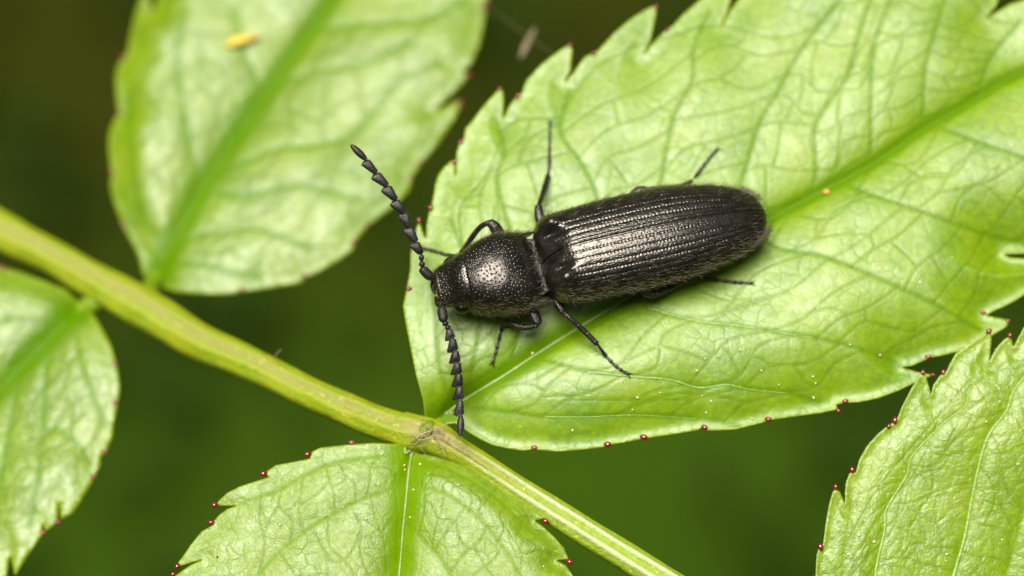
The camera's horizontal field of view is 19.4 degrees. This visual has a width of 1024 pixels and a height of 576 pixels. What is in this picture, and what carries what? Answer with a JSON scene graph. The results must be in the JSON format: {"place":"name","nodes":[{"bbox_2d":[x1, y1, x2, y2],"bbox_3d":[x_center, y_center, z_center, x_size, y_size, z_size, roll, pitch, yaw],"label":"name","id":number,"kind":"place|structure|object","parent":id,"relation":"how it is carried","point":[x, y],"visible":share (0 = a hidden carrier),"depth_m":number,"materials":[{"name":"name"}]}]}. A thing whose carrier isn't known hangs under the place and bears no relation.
{"place":"outdoors","nodes":[
{"label":"outdoors","id":0,"kind":"place"},
{"bbox_2d":[0,0,1023,575],"bbox_3d":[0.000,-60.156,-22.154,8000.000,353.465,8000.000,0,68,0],"label":"ground","id":1,"kind":"structure","parent":0,"point":[642,494],"depth_m":137.42,"materials":[{"name":"green plant"}]},
{"bbox_2d":[0,0,1023,575],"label":"compound leaf","id":2,"kind":"object","parent":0,"point":[894,128],"visible":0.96,"depth_m":60.88,"materials":[{"name":"green plant"}]},
{"bbox_2d":[225,34,260,46],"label":"yellow sliver","id":3,"kind":"object","parent":2,"relation":"on","point":[238,40],"visible":1,"depth_m":65.18,"materials":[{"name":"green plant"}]},
{"bbox_2d":[407,418,486,468],"bbox_3d":[-1.238,3.043,59.420,1.696,0.360,0.689,12,68,5],"label":"silk tangle","id":4,"kind":"object","parent":2,"relation":"on","point":[429,431],"visible":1,"depth_m":59.44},
{"bbox_2d":[519,27,535,58],"bbox_3d":[0.345,-5.290,64.579,0.154,0.132,0.800,22,70,9],"label":"dry fluff","id":5,"kind":"object","parent":2,"relation":"hanging from","point":[526,45],"visible":1,"depth_m":64.51,"materials":[{"name":"beige"}]},
{"bbox_2d":[350,120,772,437],"bbox_3d":[1.357,-1.167,59.527,7.530,2.444,5.862,-20,69,-8],"label":"click beetle","id":6,"kind":"object","parent":2,"relation":"on","point":[643,240],"visible":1,"depth_m":59.01},
{"bbox_2d":[486,5,649,117],"bbox_3d":[1.124,-4.818,63.235,0.024,2.830,5.272,-38,73,-14],"label":"silk thread","id":7,"kind":"object","parent":2,"relation":"attached to","point":[524,33],"visible":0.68,"depth_m":64.40},
{"bbox_2d":[822,189,829,194],"bbox_3d":[6.379,-1.952,60.816,0.140,0.098,0.129,36,72,14],"label":"orange speck","id":8,"kind":"object","parent":2,"relation":"on","point":[826,191],"visible":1,"depth_m":60.80}
]}

